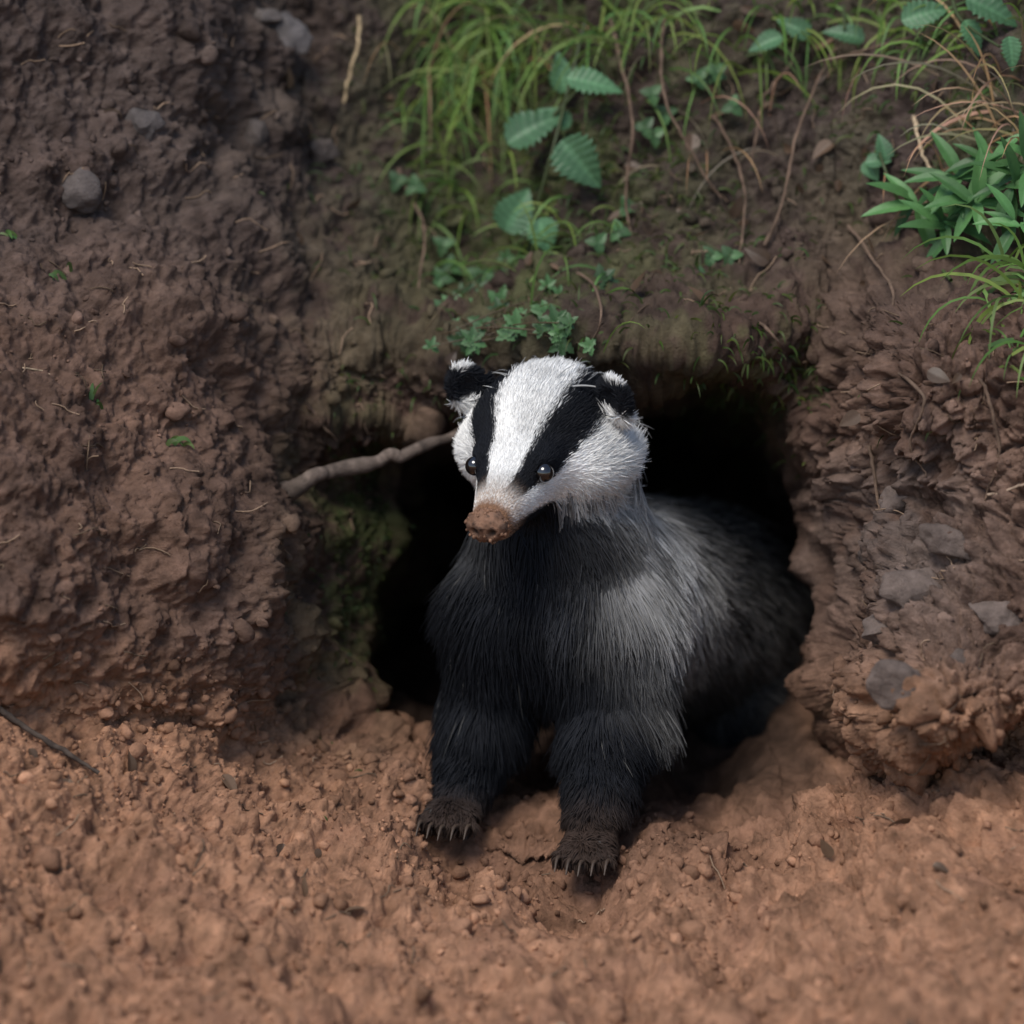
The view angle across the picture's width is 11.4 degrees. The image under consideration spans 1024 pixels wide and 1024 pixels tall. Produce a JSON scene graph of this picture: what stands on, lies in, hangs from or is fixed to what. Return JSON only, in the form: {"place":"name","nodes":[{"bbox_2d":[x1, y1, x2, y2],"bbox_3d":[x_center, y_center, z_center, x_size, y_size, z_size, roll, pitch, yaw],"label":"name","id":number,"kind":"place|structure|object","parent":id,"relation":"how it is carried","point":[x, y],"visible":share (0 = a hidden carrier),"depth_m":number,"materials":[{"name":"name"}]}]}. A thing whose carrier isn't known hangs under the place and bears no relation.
{"place":"outdoors","nodes":[
{"label":"outdoors","id":0,"kind":"place"},
{"bbox_2d":[0,0,1023,1023],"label":"earth bank ground","id":1,"kind":"structure","parent":0,"point":[804,756],"depth_m":4.14,"materials":[{"name":"soil"}]},
{"bbox_2d":[22,367,48,373],"bbox_3d":[-0.394,-0.111,4.047,0.081,0.020,0.011,-8,17,-28],"label":"straw stem","id":2,"kind":"object","parent":1,"relation":"on","point":[28,368],"visible":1,"depth_m":4.06,"materials":[{"name":"beige plant"}]},
{"bbox_2d":[0,706,99,774],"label":"fallen twig","id":3,"kind":"object","parent":1,"relation":"on","point":[10,716],"visible":1,"depth_m":4.00,"materials":[{"name":"brown wood"}]},
{"bbox_2d":[61,167,101,213],"bbox_3d":[-0.354,-0.262,4.180,0.039,0.039,0.028,0,15,0],"label":"stone","id":4,"kind":"object","parent":1,"relation":"on","point":[82,193],"visible":1,"depth_m":4.17,"materials":[{"name":"stone"}]},
{"bbox_2d":[124,107,165,141],"bbox_3d":[-0.305,-0.320,4.224,0.034,0.028,0.024,13,20,41],"label":"stone","id":5,"kind":"object","parent":1,"relation":"on","point":[147,124],"visible":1,"depth_m":4.22,"materials":[{"name":"stone"}]},
{"bbox_2d":[0,134,438,448],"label":"seedlings","id":6,"kind":"object","parent":1,"relation":"on","point":[175,440],"visible":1,"depth_m":4.11,"materials":[{"name":"green plant"}]},
{"bbox_2d":[244,117,268,147],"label":"stone","id":7,"kind":"object","parent":1,"relation":"on","point":[256,133],"visible":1,"depth_m":4.30,"materials":[{"name":"stone"}]},
{"bbox_2d":[253,8,282,23],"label":"stone","id":8,"kind":"object","parent":1,"relation":"on","point":[270,16],"visible":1,"depth_m":4.35,"materials":[{"name":"stone"}]},
{"bbox_2d":[270,11,312,53],"bbox_3d":[-0.194,-0.407,4.368,0.049,0.037,0.029,0,15,0],"label":"stone","id":9,"kind":"object","parent":1,"relation":"on","point":[292,32],"visible":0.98,"depth_m":4.36,"materials":[{"name":"stone"}]},
{"bbox_2d":[305,402,339,452],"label":"rootlet","id":10,"kind":"object","parent":1,"relation":"on","point":[309,407],"visible":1,"depth_m":4.24,"materials":[{"name":"brown plant"}]},
{"bbox_2d":[309,138,339,165],"bbox_3d":[-0.162,-0.308,4.386,0.028,0.024,0.017,0,15,0],"label":"stone","id":11,"kind":"object","parent":1,"relation":"on","point":[321,151],"visible":1,"depth_m":4.38,"materials":[{"name":"stone"}]},
{"bbox_2d":[343,15,361,102],"bbox_3d":[-0.135,-0.389,4.398,0.009,0.071,0.034,6,16,22],"label":"straw stem","id":12,"kind":"object","parent":1,"relation":"on","point":[354,56],"visible":1,"depth_m":4.39,"materials":[{"name":"beige plant"}]},
{"bbox_2d":[279,428,459,500],"bbox_3d":[-0.119,-0.022,4.236,0.171,0.085,0.042,-3,15,-10],"label":"tree root","id":13,"kind":"object","parent":1,"relation":"on","point":[300,485],"visible":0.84,"depth_m":4.22,"materials":[{"name":"brown plant"}]},
{"bbox_2d":[396,168,425,287],"bbox_3d":[-0.080,-0.236,4.349,0.019,0.092,0.125,-2,15,-9],"label":"rootlet","id":14,"kind":"object","parent":1,"relation":"on","point":[419,213],"visible":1,"depth_m":4.37,"materials":[{"name":"brown plant"}]},
{"bbox_2d":[0,0,1023,1009],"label":"soil clods","id":15,"kind":"object","parent":1,"relation":"on","point":[243,630],"visible":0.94,"depth_m":4.19,"materials":[{"name":"brown soil"}]},
{"bbox_2d":[0,20,1023,1023],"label":"root fibres and straw bits","id":16,"kind":"object","parent":1,"relation":"on","point":[384,437],"visible":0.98,"depth_m":4.12,"materials":[{"name":"brown plant"}]},
{"bbox_2d":[0,5,1023,1023],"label":"dead leaves","id":17,"kind":"object","parent":1,"relation":"on","point":[762,257],"visible":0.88,"depth_m":4.24,"materials":[{"name":"plant"}]},
{"bbox_2d":[0,679,1023,1023],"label":"soil crumbs","id":18,"kind":"object","parent":1,"relation":"on","point":[424,993],"visible":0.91,"depth_m":3.94,"materials":[{"name":"brown soil"}]},
{"bbox_2d":[422,248,619,356],"bbox_3d":[0.017,-0.173,4.260,0.174,0.078,0.189,6,16,20],"label":"herb robert plant","id":19,"kind":"object","parent":1,"relation":"on","point":[558,326],"visible":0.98,"depth_m":4.20,"materials":[{"name":"green plant"}]},
{"bbox_2d":[392,755,702,889],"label":"soil crumbs","id":20,"kind":"object","parent":1,"relation":"on","point":[484,861],"visible":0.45,"depth_m":4.15,"materials":[{"name":"brown soil"}]},
{"bbox_2d":[491,19,622,251],"bbox_3d":[0.038,-0.319,4.341,0.112,0.183,0.110,0,15,0],"label":"dead nettle plant","id":21,"kind":"object","parent":1,"relation":"on","point":[573,156],"visible":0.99,"depth_m":4.33,"materials":[{"name":"green plant"}]},
{"bbox_2d":[389,63,743,287],"bbox_3d":[0.042,-0.276,4.307,0.320,0.193,0.125,3,15,10],"label":"wood sorrel plant","id":22,"kind":"object","parent":1,"relation":"on","point":[597,242],"visible":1,"depth_m":4.32,"materials":[{"name":"green plant"}]},
{"bbox_2d":[576,272,602,339],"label":"rootlet","id":23,"kind":"object","parent":1,"relation":"on","point":[590,281],"visible":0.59,"depth_m":4.17,"materials":[{"name":"brown plant"}]},
{"bbox_2d":[377,0,815,352],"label":"grass clump","id":24,"kind":"object","parent":1,"relation":"on","point":[462,67],"visible":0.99,"depth_m":4.39,"materials":[{"name":"green plant"}]},
{"bbox_2d":[415,351,814,876],"bbox_3d":[0.100,0.041,4.327,0.200,0.415,0.681,6,16,21],"label":"badger","id":25,"kind":"object","parent":1,"relation":"on","point":[606,616],"visible":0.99,"depth_m":4.12,"materials":[{"name":"fur"}]},
{"bbox_2d":[609,18,634,235],"bbox_3d":[0.099,-0.307,4.303,0.011,0.192,0.167,-2,15,-7],"label":"rootlet","id":26,"kind":"object","parent":1,"relation":"on","point":[630,109],"visible":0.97,"depth_m":4.31,"materials":[{"name":"brown plant"}]},
{"bbox_2d":[259,0,1023,820],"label":"moss","id":27,"kind":"object","parent":1,"relation":"on","point":[675,268],"visible":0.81,"depth_m":4.31,"materials":[{"name":"green plant"}]},
{"bbox_2d":[659,18,721,198],"bbox_3d":[0.139,-0.341,4.311,0.032,0.140,0.109,-7,16,-24],"label":"rootlet","id":28,"kind":"object","parent":1,"relation":"on","point":[664,92],"visible":0.98,"depth_m":4.29,"materials":[{"name":"brown plant"}]},
{"bbox_2d":[711,114,746,263],"bbox_3d":[0.188,-0.271,4.279,0.021,0.111,0.091,-4,15,-13],"label":"rootlet","id":29,"kind":"object","parent":1,"relation":"on","point":[715,119],"visible":1,"depth_m":4.30,"materials":[{"name":"brown plant"}]},
{"bbox_2d":[759,321,781,352],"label":"rootlet","id":30,"kind":"object","parent":1,"relation":"on","point":[768,330],"visible":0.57,"depth_m":4.16,"materials":[{"name":"brown plant"}]},
{"bbox_2d":[751,62,792,163],"bbox_3d":[0.216,-0.336,4.311,0.009,0.079,0.061,11,19,36],"label":"rootlet","id":31,"kind":"object","parent":1,"relation":"on","point":[787,68],"visible":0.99,"depth_m":4.30,"materials":[{"name":"brown plant"}]},
{"bbox_2d":[763,40,842,245],"bbox_3d":[0.244,-0.312,4.285,0.008,0.158,0.136,9,17,30],"label":"rootlet","id":32,"kind":"object","parent":1,"relation":"on","point":[769,235],"visible":0.98,"depth_m":4.27,"materials":[{"name":"brown plant"}]},
{"bbox_2d":[706,0,1023,400],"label":"grass clump","id":33,"kind":"object","parent":1,"relation":"on","point":[1002,279],"visible":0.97,"depth_m":4.23,"materials":[{"name":"green plant"}]},
{"bbox_2d":[847,224,894,354],"bbox_3d":[0.294,-0.183,4.193,0.026,0.072,0.175,0,15,-1],"label":"rootlet","id":34,"kind":"object","parent":1,"relation":"on","point":[863,244],"visible":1,"depth_m":4.19,"materials":[{"name":"brown plant"}]},
{"bbox_2d":[865,445,879,570],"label":"rootlet","id":35,"kind":"object","parent":1,"relation":"on","point":[873,470],"visible":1,"depth_m":4.11,"materials":[{"name":"brown plant"}]},
{"bbox_2d":[861,614,887,643],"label":"stone","id":36,"kind":"object","parent":1,"relation":"on","point":[872,625],"visible":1,"depth_m":4.03,"materials":[{"name":"stone"}]},
{"bbox_2d":[748,0,1021,199],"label":"dead nettle plant","id":37,"kind":"object","parent":1,"relation":"on","point":[931,12],"visible":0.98,"depth_m":4.24,"materials":[{"name":"green plant"}]},
{"bbox_2d":[823,22,948,62],"bbox_3d":[0.311,-0.392,4.276,0.121,0.046,0.006,10,18,34],"label":"rootlet","id":38,"kind":"object","parent":1,"relation":"on","point":[871,48],"visible":0.88,"depth_m":4.28,"materials":[{"name":"brown plant"}]},
{"bbox_2d":[878,486,906,513],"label":"stone","id":39,"kind":"object","parent":1,"relation":"on","point":[892,501],"visible":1,"depth_m":4.08,"materials":[{"name":"stone"}]},
{"bbox_2d":[866,659,920,709],"bbox_3d":[0.293,0.133,3.939,0.043,0.041,0.023,0,15,0],"label":"stone","id":40,"kind":"object","parent":1,"relation":"on","point":[885,677],"visible":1,"depth_m":3.93,"materials":[{"name":"stone"}]},
{"bbox_2d":[879,567,942,608],"bbox_3d":[0.317,0.065,4.020,0.060,0.042,0.031,-4,16,-15],"label":"stone","id":41,"kind":"object","parent":1,"relation":"on","point":[900,588],"visible":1,"depth_m":4.01,"materials":[{"name":"stone"}]},
{"bbox_2d":[898,372,926,476],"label":"rootlet","id":42,"kind":"object","parent":1,"relation":"on","point":[914,385],"visible":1,"depth_m":4.03,"materials":[{"name":"brown plant"}]},
{"bbox_2d":[912,115,941,183],"bbox_3d":[0.340,-0.298,4.229,0.014,0.051,0.058,-6,16,-23],"label":"straw stem","id":43,"kind":"object","parent":1,"relation":"on","point":[920,147],"visible":0.77,"depth_m":4.23,"materials":[{"name":"beige plant"}]},
{"bbox_2d":[861,110,1023,281],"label":"willowherb plant","id":44,"kind":"object","parent":1,"relation":"on","point":[951,189],"visible":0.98,"depth_m":4.16,"materials":[{"name":"green plant"}]},
{"bbox_2d":[919,523,970,560],"bbox_3d":[0.340,0.023,4.013,0.043,0.030,0.022,0,15,0],"label":"stone","id":45,"kind":"object","parent":1,"relation":"on","point":[936,538],"visible":1,"depth_m":4.00,"materials":[{"name":"stone"}]},
{"bbox_2d":[940,648,979,669],"bbox_3d":[0.349,0.120,3.973,0.033,0.029,0.020,0,15,0],"label":"stone","id":46,"kind":"object","parent":1,"relation":"on","point":[957,654],"visible":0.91,"depth_m":3.97,"materials":[{"name":"stone"}]},
{"bbox_2d":[978,378,1000,513],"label":"rootlet","id":47,"kind":"object","parent":1,"relation":"on","point":[986,392],"visible":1,"depth_m":4.00,"materials":[{"name":"brown plant"}]},
{"bbox_2d":[968,601,1022,634],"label":"stone","id":48,"kind":"object","parent":1,"relation":"on","point":[992,616],"visible":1,"depth_m":3.98,"materials":[{"name":"stone"}]},
{"bbox_2d":[987,483,1023,495],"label":"straw stem","id":49,"kind":"object","parent":1,"relation":"on","point":[1008,489],"visible":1,"depth_m":4.00,"materials":[{"name":"beige plant"}]},
{"bbox_2d":[364,0,1023,271],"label":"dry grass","id":50,"kind":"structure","parent":0,"point":[957,118],"depth_m":4.22,"materials":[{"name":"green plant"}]},
{"bbox_2d":[857,550,865,566],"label":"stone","id":51,"kind":"object","parent":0,"point":[860,558],"visible":0.2,"depth_m":4.12,"materials":[{"name":"stone"}]}
]}

